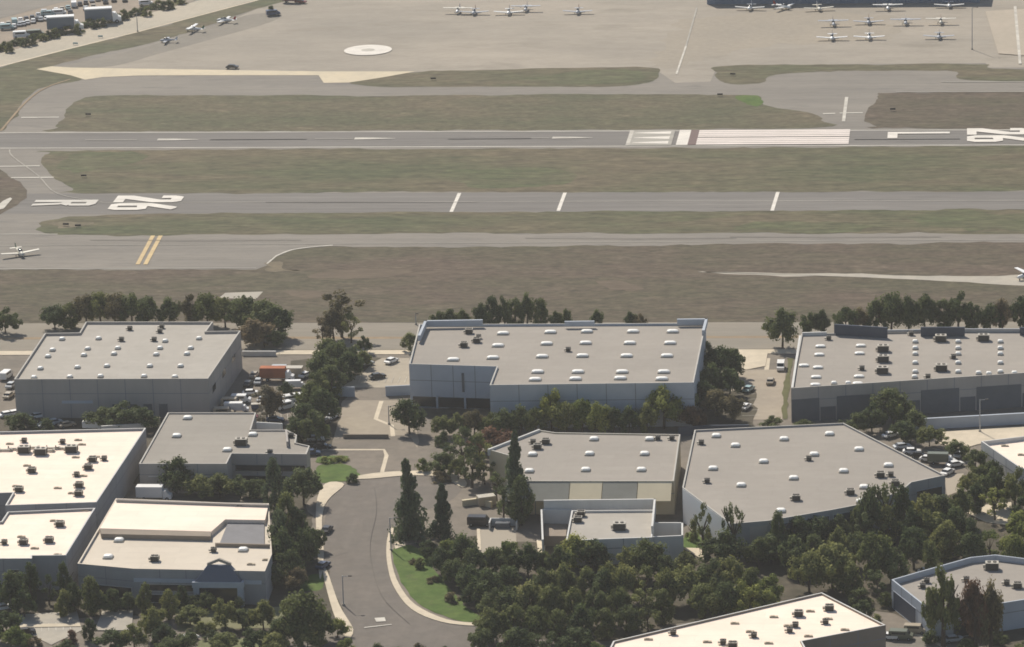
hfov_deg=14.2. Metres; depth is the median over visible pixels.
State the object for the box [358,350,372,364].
spreading tree
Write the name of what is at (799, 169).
grass strip
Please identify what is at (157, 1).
shrub
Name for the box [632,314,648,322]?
spreading tree
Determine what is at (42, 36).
shrub
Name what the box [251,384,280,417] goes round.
open crowned tree
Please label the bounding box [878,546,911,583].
spreading tree
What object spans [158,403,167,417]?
dock door
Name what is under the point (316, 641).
spreading tree
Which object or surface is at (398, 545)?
pavement
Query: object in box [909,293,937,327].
spreading tree
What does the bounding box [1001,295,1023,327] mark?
spreading tree
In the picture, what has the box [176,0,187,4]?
shrub
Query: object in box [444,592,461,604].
shrub
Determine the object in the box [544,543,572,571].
spreading tree
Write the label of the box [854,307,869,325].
spreading tree
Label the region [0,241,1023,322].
grass field
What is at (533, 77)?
grass strip
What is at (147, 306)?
spreading tree
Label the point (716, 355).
spreading tree
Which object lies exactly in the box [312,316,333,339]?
open crowned tree
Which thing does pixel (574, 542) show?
spreading tree
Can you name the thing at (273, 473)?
upright tree
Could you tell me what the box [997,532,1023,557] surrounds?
spreading tree
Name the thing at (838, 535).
spreading tree
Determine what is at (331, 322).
spreading tree
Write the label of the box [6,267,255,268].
painted line
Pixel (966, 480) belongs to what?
spreading tree
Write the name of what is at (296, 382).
box truck
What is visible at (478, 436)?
open crowned tree
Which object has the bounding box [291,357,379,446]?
planting bed
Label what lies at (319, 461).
lawn
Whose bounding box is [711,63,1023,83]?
grass strip
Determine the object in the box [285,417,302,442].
upright tree
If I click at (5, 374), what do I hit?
parked van
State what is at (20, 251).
light aeroplane
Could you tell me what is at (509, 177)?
grass patch
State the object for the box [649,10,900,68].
apron
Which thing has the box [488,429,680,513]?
warehouse
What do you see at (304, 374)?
parked car
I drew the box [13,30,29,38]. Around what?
parked van
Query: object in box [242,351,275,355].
boundary wall
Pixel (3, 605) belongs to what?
parked car
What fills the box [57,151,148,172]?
grass patch
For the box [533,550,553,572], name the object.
spreading tree
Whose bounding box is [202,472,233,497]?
spreading tree
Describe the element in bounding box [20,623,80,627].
pavement
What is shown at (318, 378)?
upright tree
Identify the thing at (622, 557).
spreading tree
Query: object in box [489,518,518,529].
car
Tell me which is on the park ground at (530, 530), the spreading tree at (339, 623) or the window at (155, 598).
the spreading tree at (339, 623)
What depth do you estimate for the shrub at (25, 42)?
1481.31 m
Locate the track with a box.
[701,271,1023,285]
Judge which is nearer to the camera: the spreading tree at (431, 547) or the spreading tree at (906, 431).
the spreading tree at (431, 547)
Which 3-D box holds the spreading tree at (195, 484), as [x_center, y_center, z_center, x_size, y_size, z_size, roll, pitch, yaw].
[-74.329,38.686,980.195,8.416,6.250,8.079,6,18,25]
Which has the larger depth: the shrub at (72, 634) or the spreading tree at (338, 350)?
the spreading tree at (338, 350)
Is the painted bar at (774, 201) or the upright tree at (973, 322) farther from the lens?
the painted bar at (774, 201)
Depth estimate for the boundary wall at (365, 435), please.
1021.73 m
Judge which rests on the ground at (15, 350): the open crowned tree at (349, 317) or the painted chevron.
the open crowned tree at (349, 317)
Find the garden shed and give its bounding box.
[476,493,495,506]
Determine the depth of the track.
1148.01 m
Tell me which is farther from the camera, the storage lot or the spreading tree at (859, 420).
the storage lot
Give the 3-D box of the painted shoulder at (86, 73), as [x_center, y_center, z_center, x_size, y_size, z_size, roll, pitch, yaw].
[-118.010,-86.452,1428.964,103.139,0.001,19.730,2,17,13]
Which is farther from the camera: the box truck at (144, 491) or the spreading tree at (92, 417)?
the spreading tree at (92, 417)
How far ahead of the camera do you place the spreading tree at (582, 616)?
876.61 m
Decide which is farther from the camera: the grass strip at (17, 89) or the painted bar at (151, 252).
the grass strip at (17, 89)
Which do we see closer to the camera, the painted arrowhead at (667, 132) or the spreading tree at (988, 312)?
the spreading tree at (988, 312)
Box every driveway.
[320,435,421,474]
[480,527,516,552]
[731,370,785,419]
[886,630,953,646]
[945,473,963,494]
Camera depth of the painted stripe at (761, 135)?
1315.12 m
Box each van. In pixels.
[0,23,13,29]
[0,369,13,379]
[11,17,17,23]
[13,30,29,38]
[27,29,43,34]
[41,10,54,16]
[52,8,66,14]
[71,0,76,7]
[139,0,152,4]
[213,406,233,411]
[221,397,241,405]
[230,393,251,402]
[251,402,260,408]
[266,9,280,15]
[279,399,294,410]
[282,393,295,401]
[467,514,491,526]
[777,359,784,370]
[888,628,913,640]
[904,623,924,633]
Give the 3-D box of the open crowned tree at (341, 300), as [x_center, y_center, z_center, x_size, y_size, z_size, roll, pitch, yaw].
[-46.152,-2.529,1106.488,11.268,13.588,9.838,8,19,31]
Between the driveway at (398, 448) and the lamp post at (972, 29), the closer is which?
the driveway at (398, 448)
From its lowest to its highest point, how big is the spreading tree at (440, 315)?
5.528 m
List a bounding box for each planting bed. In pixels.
[0,413,287,499]
[0,489,342,638]
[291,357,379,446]
[408,491,1023,646]
[419,390,757,427]
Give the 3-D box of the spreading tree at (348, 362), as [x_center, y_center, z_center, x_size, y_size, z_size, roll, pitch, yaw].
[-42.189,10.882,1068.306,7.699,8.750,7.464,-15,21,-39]
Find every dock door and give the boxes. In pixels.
[143,404,152,410]
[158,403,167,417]
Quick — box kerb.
[914,633,946,646]
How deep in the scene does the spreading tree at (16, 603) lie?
902.92 m
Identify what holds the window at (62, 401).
in the warehouse at (161, 369)
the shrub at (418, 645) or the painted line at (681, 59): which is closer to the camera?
the shrub at (418, 645)
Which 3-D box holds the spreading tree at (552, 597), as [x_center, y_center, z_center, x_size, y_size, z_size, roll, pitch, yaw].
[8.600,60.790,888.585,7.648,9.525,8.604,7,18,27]
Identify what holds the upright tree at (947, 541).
on the planting bed at (686, 612)
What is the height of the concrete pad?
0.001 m
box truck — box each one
[46,14,83,32]
[82,420,101,428]
[84,6,121,22]
[135,484,172,499]
[224,401,248,411]
[259,366,294,381]
[285,379,303,387]
[927,451,954,464]
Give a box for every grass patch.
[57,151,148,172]
[437,167,577,188]
[545,69,646,84]
[733,221,873,233]
[735,95,762,106]
[907,209,1023,231]
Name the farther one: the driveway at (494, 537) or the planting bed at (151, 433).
the planting bed at (151, 433)
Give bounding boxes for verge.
[0,335,798,339]
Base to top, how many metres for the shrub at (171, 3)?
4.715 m
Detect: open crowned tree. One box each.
[38,574,58,604]
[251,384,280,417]
[254,408,266,421]
[256,330,271,347]
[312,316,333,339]
[322,289,365,337]
[339,312,363,342]
[440,440,456,456]
[449,425,479,476]
[458,444,483,487]
[464,431,491,478]
[470,454,495,483]
[489,471,505,500]
[496,486,510,517]
[529,631,559,646]
[630,588,654,618]
[637,563,659,596]
[638,607,661,630]
[693,502,711,553]
[721,502,744,558]
[854,512,877,539]
[867,569,886,595]
[874,482,904,533]
[942,436,955,450]
[978,487,1007,519]
[979,529,1003,555]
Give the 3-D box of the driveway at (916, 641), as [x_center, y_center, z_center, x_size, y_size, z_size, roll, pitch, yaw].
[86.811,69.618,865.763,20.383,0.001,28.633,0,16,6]
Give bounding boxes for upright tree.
[22,562,39,599]
[54,588,69,616]
[56,561,72,589]
[60,301,78,328]
[64,582,82,612]
[80,575,104,615]
[80,618,97,640]
[105,588,119,610]
[135,581,152,615]
[159,588,180,619]
[172,585,191,609]
[178,293,200,321]
[260,456,283,512]
[267,507,291,565]
[273,491,298,538]
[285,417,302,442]
[286,506,315,559]
[288,402,322,434]
[301,372,330,391]
[312,337,338,366]
[317,364,347,398]
[444,308,455,319]
[483,294,501,323]
[499,603,525,633]
[502,297,521,323]
[506,474,535,525]
[533,297,548,323]
[545,608,571,644]
[563,585,588,623]
[572,565,594,600]
[594,607,616,640]
[647,588,676,624]
[653,566,678,605]
[705,341,711,365]
[741,567,760,599]
[756,589,778,606]
[769,510,788,559]
[805,533,822,554]
[828,513,852,533]
[838,559,863,595]
[874,503,901,544]
[891,482,913,541]
[929,519,962,561]
[933,298,955,326]
[960,517,983,541]
[964,304,982,327]
[964,481,987,513]
[1009,496,1023,512]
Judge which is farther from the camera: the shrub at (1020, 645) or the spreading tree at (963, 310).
the spreading tree at (963, 310)
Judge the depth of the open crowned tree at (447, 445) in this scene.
998.51 m
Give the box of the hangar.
[707,0,979,3]
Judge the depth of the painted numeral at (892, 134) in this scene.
1311.93 m
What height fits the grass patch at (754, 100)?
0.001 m
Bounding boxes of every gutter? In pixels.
[322,449,388,471]
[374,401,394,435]
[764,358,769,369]
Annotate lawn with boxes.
[176,607,284,630]
[197,638,264,646]
[300,574,323,590]
[315,455,348,462]
[316,464,359,482]
[392,545,480,621]
[683,530,701,547]
[781,358,793,418]
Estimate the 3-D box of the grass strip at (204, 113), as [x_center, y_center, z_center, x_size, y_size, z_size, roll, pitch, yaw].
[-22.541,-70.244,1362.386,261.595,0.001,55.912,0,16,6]
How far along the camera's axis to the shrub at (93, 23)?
1508.06 m
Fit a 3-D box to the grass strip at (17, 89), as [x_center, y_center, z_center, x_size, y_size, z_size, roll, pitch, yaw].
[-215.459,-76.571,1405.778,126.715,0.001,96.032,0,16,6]
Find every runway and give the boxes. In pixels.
[0,129,1023,148]
[3,191,1023,213]
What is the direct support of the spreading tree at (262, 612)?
on the park ground at (530, 530)
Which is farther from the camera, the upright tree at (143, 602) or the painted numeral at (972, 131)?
the painted numeral at (972, 131)
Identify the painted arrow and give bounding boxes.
[157,139,197,139]
[355,138,392,138]
[552,137,592,138]
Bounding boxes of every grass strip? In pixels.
[0,0,284,74]
[0,69,80,129]
[0,170,26,213]
[36,208,1023,235]
[39,146,1023,193]
[42,94,835,131]
[350,67,659,86]
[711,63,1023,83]
[864,92,1023,128]
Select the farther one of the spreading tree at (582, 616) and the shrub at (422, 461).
the shrub at (422, 461)
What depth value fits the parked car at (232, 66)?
1434.80 m
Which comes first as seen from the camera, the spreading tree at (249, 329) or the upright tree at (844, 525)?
the upright tree at (844, 525)
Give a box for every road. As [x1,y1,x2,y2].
[0,0,252,65]
[0,322,1021,336]
[0,338,798,349]
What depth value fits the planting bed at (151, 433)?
1037.15 m
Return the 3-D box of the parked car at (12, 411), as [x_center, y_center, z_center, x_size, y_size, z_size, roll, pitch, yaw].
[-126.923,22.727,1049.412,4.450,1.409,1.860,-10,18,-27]
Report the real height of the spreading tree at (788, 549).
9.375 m
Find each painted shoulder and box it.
[39,66,318,79]
[317,71,414,82]
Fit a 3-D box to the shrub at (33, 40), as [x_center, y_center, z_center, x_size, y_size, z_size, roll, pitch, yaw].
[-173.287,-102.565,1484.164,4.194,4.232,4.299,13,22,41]
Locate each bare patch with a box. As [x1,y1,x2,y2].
[48,221,93,227]
[265,261,299,271]
[283,291,333,298]
[308,269,412,278]
[596,280,643,290]
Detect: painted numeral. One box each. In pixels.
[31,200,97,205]
[108,203,175,209]
[113,195,183,201]
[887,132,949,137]
[967,128,1023,134]
[967,135,1023,141]
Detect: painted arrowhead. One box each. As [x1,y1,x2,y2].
[632,141,667,143]
[634,136,669,138]
[641,131,670,133]
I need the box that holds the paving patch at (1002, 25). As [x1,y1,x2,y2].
[986,9,1023,54]
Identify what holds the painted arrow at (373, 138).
on the runway at (243, 139)
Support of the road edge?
on the levee road at (157, 18)
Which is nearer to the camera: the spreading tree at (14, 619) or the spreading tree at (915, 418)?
the spreading tree at (14, 619)
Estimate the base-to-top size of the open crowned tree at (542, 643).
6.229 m
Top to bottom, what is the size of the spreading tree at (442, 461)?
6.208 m
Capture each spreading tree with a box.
[0,306,22,333]
[0,569,29,603]
[0,610,24,639]
[1,626,32,646]
[3,411,37,430]
[8,589,37,616]
[38,303,66,329]
[71,293,95,322]
[81,405,119,425]
[86,291,108,321]
[87,593,112,615]
[90,627,132,646]
[98,400,143,426]
[99,291,127,321]
[116,292,144,321]
[116,592,136,610]
[120,623,148,646]
[126,406,159,427]
[131,295,157,321]
[136,605,167,635]
[148,623,177,644]
[154,296,181,321]
[154,636,181,646]
[157,454,195,493]
[173,604,209,624]
[177,630,198,646]
[179,473,218,498]
[190,292,217,321]
[190,590,217,608]
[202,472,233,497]
[206,296,231,326]
[209,631,238,646]
[211,598,237,628]
[222,474,254,497]
[223,295,259,327]
[229,608,253,629]
[235,318,276,346]
[237,298,275,329]
[240,626,264,646]
[244,477,265,498]
[247,599,275,629]
[257,385,285,415]
[261,302,293,332]
[262,631,290,646]
[263,616,291,638]
[265,329,287,346]
[268,525,298,564]
[271,564,283,588]
[274,547,306,576]
[275,589,330,639]
[276,380,293,393]
[281,566,309,589]
[282,466,323,504]
[291,624,327,646]
[292,527,319,569]
[294,381,327,407]
[297,409,331,443]
[306,348,337,376]
[308,388,341,419]
[312,529,327,549]
[312,610,334,639]
[321,305,346,338]
[323,340,361,370]
[326,617,352,637]
[336,349,364,381]
[355,335,372,350]
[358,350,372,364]
[389,398,426,433]
[400,332,415,350]
[418,539,438,558]
[425,451,455,471]
[427,546,454,572]
[428,310,447,319]
[430,415,456,433]
[440,558,474,584]
[444,412,471,434]
[447,458,468,479]
[447,532,477,562]
[453,308,472,319]
[454,563,483,590]
[460,582,483,605]
[461,409,486,432]
[461,547,490,572]
[466,425,512,453]
[467,567,505,597]
[467,627,496,646]
[471,302,489,323]
[472,606,510,643]
[475,587,507,614]
[477,412,499,431]
[485,546,509,572]
[492,407,516,431]
[492,586,529,614]
[493,565,522,591]
[494,294,512,323]
[496,626,535,646]
[499,539,523,568]
[508,403,530,435]
[508,542,545,576]
[514,578,544,614]
[517,291,535,323]
[522,604,549,643]
[523,406,548,430]
[529,566,554,588]
[532,583,566,619]
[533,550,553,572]
[537,388,563,431]
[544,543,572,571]
[548,310,561,323]
[548,560,578,594]
[553,401,575,431]
[557,626,594,646]
[558,308,572,323]
[560,531,592,569]
[567,398,592,432]
[567,600,596,632]
[573,538,615,569]
[578,581,609,624]
[580,400,611,432]
[589,309,603,322]
[589,568,622,595]
[597,560,617,573]
[603,585,633,625]
[604,406,623,432]
[609,563,640,594]
[611,604,645,635]
[616,546,641,575]
[618,405,639,432]
[623,310,637,322]
[627,537,667,579]
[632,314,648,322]
[638,402,656,433]
[645,384,684,428]
[653,553,677,584]
[670,393,699,410]
[670,563,708,600]
[677,405,707,425]
[686,582,721,619]
[693,557,730,591]
[696,380,717,410]
[696,527,747,563]
[700,362,725,390]
[700,388,729,417]
[703,344,734,371]
[709,555,751,586]
[713,580,739,614]
[718,367,744,395]
[721,394,746,421]
[723,346,745,374]
[728,579,761,612]
[742,536,772,565]
[749,532,788,563]
[756,573,784,602]
[761,306,798,347]
[777,534,807,567]
[785,515,813,545]
[786,549,826,592]
[799,311,818,331]
[800,515,834,543]
[808,540,859,591]
[813,308,831,331]
[827,524,848,547]
[831,305,859,324]
[842,530,866,564]
[844,412,870,430]
[848,503,867,535]
[852,599,875,616]
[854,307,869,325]
[854,484,882,532]
[855,530,894,583]
[861,402,888,431]
[865,295,889,327]
[868,387,915,424]
[876,290,904,329]
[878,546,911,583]
[888,420,917,442]
[896,506,923,532]
[898,293,922,328]
[898,525,928,569]
[901,407,926,429]
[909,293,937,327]
[911,491,942,519]
[916,425,946,446]
[919,509,943,542]
[920,539,940,569]
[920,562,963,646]
[921,494,960,518]
[939,505,966,539]
[943,290,975,326]
[945,440,970,456]
[949,485,973,513]
[953,531,986,558]
[956,471,978,490]
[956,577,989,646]
[962,449,988,469]
[969,464,988,484]
[977,303,1004,327]
[977,464,1006,503]
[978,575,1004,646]
[984,459,1004,476]
[992,297,1012,327]
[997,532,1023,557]
[998,465,1023,506]
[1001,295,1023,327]
[1005,509,1023,545]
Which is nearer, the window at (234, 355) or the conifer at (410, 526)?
the conifer at (410, 526)
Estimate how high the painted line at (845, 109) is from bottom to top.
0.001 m
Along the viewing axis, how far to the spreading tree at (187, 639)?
879.27 m
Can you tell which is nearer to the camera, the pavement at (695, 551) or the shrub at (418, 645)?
the shrub at (418, 645)
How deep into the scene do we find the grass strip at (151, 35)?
1486.01 m
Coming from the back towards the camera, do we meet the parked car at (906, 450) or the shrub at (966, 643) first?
the parked car at (906, 450)
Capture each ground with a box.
[0,339,32,350]
[0,354,1023,646]
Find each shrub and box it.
[3,41,14,52]
[9,39,19,45]
[15,37,23,44]
[19,38,31,46]
[26,635,43,646]
[28,34,37,44]
[31,417,54,430]
[38,33,48,40]
[43,30,55,38]
[51,27,60,38]
[52,638,74,646]
[55,29,66,34]
[61,629,77,645]
[62,26,72,33]
[73,23,84,34]
[89,19,100,28]
[96,18,107,26]
[119,9,129,18]
[129,7,141,15]
[140,6,152,15]
[147,2,157,9]
[152,0,165,7]
[158,0,171,10]
[166,0,175,8]
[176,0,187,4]
[193,621,216,634]
[201,629,218,640]
[234,596,246,610]
[319,456,336,463]
[334,455,349,463]
[335,638,355,646]
[345,473,358,483]
[408,558,415,564]
[413,558,425,568]
[413,642,425,646]
[414,457,428,470]
[426,575,438,583]
[431,470,451,483]
[434,430,448,447]
[439,538,454,551]
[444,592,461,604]
[585,641,604,646]
[673,550,699,570]
[685,518,697,541]
[757,415,782,425]
[792,419,814,424]
[847,587,874,605]
[872,613,882,621]
[876,591,891,606]
[922,630,940,644]
[957,637,978,646]
[993,631,1009,644]
[1014,641,1023,646]
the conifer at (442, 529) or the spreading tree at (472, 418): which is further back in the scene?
the spreading tree at (472, 418)
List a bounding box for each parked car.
[0,410,9,417]
[0,602,11,609]
[2,391,14,398]
[5,381,14,388]
[8,409,15,415]
[20,627,35,633]
[30,413,42,418]
[37,421,54,427]
[48,418,62,423]
[57,420,75,427]
[226,64,238,68]
[242,389,257,394]
[243,380,253,386]
[249,371,258,377]
[254,377,262,384]
[266,415,283,421]
[294,0,306,3]
[298,371,308,377]
[307,434,324,441]
[310,448,320,455]
[313,442,331,449]
[315,560,330,569]
[321,525,332,533]
[324,418,331,423]
[325,413,339,419]
[368,372,386,379]
[384,357,398,363]
[741,403,751,410]
[742,385,754,392]
[766,377,774,384]
[882,431,898,438]
[886,632,899,639]
[892,442,911,449]
[903,447,920,454]
[910,451,926,457]
[919,454,926,461]
[940,467,955,475]
[946,460,964,467]
[946,634,964,643]
[953,450,960,457]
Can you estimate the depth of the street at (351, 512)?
940.46 m
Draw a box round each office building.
[77,498,272,606]
[139,412,310,492]
[540,499,683,564]
[981,436,1023,482]
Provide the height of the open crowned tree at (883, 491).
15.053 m
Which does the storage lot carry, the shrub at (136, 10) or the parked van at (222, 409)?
the shrub at (136, 10)
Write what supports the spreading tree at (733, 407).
on the park ground at (530, 530)
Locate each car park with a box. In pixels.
[20,611,81,644]
[334,400,418,446]
[344,358,409,387]
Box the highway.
[0,0,68,17]
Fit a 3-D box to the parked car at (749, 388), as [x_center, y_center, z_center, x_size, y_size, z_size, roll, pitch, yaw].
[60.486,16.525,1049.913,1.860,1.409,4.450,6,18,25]
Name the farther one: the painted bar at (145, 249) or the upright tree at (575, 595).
the painted bar at (145, 249)
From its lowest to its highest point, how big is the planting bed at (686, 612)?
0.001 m
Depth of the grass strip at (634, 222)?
1221.26 m
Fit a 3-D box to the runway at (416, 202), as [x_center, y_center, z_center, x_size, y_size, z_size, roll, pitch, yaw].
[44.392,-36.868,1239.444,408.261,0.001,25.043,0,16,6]
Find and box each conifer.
[387,458,428,544]
[425,483,456,540]
[501,429,530,516]
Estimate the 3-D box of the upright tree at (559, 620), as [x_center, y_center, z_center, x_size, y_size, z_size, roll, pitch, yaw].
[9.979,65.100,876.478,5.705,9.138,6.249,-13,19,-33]
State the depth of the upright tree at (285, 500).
933.58 m
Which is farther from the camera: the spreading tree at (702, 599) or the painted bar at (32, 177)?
the painted bar at (32, 177)
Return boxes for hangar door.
[715,0,740,3]
[743,0,768,3]
[772,0,797,2]
[801,0,825,2]
[829,0,854,2]
[858,0,883,2]
[888,0,912,2]
[915,0,940,2]
[944,0,969,1]
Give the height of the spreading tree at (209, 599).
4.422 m
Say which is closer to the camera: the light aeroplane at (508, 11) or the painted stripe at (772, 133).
the painted stripe at (772, 133)
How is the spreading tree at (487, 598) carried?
on the planting bed at (686, 612)
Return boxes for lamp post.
[342,575,351,605]
[389,517,398,550]
[971,7,977,49]
[978,399,987,431]
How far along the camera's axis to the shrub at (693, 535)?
939.45 m
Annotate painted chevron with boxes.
[0,198,11,208]
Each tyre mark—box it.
[250,138,306,138]
[447,138,494,138]
[856,138,959,138]
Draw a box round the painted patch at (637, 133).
[629,130,674,144]
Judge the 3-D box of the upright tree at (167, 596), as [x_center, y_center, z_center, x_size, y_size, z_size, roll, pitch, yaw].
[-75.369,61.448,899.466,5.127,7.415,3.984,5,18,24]
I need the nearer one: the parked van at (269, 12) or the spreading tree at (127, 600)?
the spreading tree at (127, 600)
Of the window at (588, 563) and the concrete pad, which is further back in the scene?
the concrete pad
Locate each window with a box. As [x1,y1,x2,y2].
[7,569,19,574]
[61,400,92,403]
[81,583,131,597]
[140,584,192,591]
[145,594,193,602]
[212,381,215,393]
[222,366,225,378]
[232,353,235,364]
[235,464,305,471]
[235,475,286,482]
[585,550,607,564]
[784,515,829,548]
[833,511,853,534]
[893,591,915,622]
[916,486,942,500]
[953,619,993,635]
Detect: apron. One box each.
[60,13,281,67]
[98,0,1023,82]
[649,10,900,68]
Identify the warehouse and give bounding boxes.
[0,428,146,528]
[0,508,96,589]
[14,322,242,417]
[409,318,707,427]
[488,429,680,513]
[610,592,885,646]
[682,423,944,558]
[791,324,1023,421]
[892,555,1023,638]
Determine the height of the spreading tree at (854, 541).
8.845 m
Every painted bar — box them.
[0,165,39,166]
[11,177,53,177]
[21,117,58,117]
[136,235,154,263]
[144,235,162,263]
[450,193,460,211]
[557,193,565,210]
[626,130,633,144]
[676,130,690,144]
[687,130,698,144]
[770,192,779,210]
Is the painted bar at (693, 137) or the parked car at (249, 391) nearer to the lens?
the parked car at (249, 391)
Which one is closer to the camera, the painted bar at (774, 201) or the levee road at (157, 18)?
the painted bar at (774, 201)
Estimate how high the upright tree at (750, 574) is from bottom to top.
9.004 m
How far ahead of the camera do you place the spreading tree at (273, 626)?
880.38 m
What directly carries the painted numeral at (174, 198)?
on the runway at (416, 202)
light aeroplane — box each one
[1,243,39,257]
[160,37,177,42]
[186,23,204,31]
[217,16,235,22]
[443,5,472,12]
[459,5,487,15]
[494,5,521,15]
[511,5,540,11]
[563,7,591,14]
[735,0,764,9]
[772,1,794,9]
[806,4,833,11]
[816,33,846,39]
[818,19,846,26]
[853,17,883,24]
[854,32,884,39]
[873,0,902,9]
[890,18,920,25]
[923,29,953,39]
[925,17,955,23]
[934,1,962,6]
[1015,267,1023,279]
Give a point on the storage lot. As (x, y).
(6, 35)
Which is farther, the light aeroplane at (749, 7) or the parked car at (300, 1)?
the parked car at (300, 1)
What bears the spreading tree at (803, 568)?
on the planting bed at (686, 612)
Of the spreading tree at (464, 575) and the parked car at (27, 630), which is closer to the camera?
the parked car at (27, 630)
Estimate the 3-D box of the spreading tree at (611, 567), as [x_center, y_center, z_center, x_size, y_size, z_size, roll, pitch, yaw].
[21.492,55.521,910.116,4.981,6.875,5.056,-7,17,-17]
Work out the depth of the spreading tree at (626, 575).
898.04 m
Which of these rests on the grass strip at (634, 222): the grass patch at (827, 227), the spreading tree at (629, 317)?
the grass patch at (827, 227)
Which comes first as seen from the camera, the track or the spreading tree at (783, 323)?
the spreading tree at (783, 323)
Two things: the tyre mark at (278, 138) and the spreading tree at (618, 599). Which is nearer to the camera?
the spreading tree at (618, 599)
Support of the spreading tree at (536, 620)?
on the ground at (15, 350)
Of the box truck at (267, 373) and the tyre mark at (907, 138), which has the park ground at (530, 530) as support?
the box truck at (267, 373)
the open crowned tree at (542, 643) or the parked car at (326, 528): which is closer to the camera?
the open crowned tree at (542, 643)
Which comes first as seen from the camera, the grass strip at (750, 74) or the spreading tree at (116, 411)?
the spreading tree at (116, 411)
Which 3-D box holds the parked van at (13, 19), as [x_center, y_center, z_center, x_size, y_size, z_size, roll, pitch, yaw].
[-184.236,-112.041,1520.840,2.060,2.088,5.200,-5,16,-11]
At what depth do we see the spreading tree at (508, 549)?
920.52 m
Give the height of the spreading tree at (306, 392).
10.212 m
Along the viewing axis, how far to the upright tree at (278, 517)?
928.93 m
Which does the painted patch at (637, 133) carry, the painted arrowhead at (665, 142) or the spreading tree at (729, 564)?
the painted arrowhead at (665, 142)
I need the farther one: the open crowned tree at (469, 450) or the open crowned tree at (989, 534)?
the open crowned tree at (469, 450)
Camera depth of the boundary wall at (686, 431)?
1015.58 m
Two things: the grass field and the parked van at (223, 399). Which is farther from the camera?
the grass field
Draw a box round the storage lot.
[0,0,193,52]
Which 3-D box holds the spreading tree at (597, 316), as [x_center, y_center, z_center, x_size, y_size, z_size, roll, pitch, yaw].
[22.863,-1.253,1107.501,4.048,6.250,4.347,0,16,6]
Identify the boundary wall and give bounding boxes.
[101,423,144,428]
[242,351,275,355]
[332,387,354,396]
[343,434,388,437]
[385,385,409,395]
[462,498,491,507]
[678,424,748,435]
[915,412,1023,428]
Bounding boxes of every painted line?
[0,79,69,130]
[0,129,1009,132]
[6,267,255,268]
[9,149,100,201]
[90,145,928,147]
[275,245,331,255]
[676,46,686,73]
[685,7,697,45]
[842,97,847,120]
[924,91,1023,91]
[1014,6,1021,63]
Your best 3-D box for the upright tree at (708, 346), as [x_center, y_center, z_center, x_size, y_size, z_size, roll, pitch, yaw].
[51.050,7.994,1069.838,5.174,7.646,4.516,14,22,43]
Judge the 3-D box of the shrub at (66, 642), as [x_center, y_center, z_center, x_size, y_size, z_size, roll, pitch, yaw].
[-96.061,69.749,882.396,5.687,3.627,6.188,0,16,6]
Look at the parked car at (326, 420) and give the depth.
1033.58 m
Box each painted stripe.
[696,140,848,142]
[696,142,848,144]
[697,137,848,138]
[697,139,848,140]
[698,133,849,134]
[698,135,849,136]
[699,129,849,131]
[699,131,849,132]
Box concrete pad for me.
[219,292,261,298]
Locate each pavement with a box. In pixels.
[0,0,1023,269]
[0,349,796,355]
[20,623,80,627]
[95,610,132,630]
[316,481,343,577]
[322,568,352,637]
[357,471,466,487]
[386,527,472,625]
[392,538,405,548]
[477,528,480,550]
[536,539,544,551]
[684,548,702,556]
[732,351,767,369]
[939,427,1023,446]
[966,502,1012,524]
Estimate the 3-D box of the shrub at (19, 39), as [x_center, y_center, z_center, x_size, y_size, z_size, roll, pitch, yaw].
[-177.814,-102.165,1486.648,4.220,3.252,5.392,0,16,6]
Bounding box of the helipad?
[344,45,391,54]
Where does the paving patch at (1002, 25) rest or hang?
on the apron at (414, 35)
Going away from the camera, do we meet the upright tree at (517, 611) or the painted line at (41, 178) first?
the upright tree at (517, 611)
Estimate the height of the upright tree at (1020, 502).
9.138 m
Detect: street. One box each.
[286,476,600,646]
[289,630,554,646]
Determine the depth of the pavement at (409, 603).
907.18 m
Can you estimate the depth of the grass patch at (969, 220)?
1206.57 m
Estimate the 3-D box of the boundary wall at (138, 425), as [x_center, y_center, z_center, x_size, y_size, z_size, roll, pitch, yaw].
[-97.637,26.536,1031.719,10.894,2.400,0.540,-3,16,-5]
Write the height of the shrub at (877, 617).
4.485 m
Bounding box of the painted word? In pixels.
[375,617,385,621]
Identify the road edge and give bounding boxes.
[0,0,256,66]
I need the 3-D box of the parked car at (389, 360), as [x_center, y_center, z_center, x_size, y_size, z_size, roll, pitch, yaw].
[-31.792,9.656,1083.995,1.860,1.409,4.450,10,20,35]
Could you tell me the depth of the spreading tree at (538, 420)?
1017.29 m
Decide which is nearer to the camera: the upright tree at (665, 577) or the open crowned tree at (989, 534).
the upright tree at (665, 577)
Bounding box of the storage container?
[280,365,302,377]
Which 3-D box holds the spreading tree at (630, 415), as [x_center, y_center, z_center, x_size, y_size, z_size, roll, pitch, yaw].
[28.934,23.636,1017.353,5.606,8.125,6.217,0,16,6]
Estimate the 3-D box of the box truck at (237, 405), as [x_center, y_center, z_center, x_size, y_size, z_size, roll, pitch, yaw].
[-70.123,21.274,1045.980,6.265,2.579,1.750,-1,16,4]
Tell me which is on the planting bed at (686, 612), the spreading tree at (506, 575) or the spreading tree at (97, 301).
the spreading tree at (506, 575)
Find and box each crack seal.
[370,487,409,623]
[730,236,940,236]
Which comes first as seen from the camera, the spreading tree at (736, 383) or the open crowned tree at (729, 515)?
the open crowned tree at (729, 515)

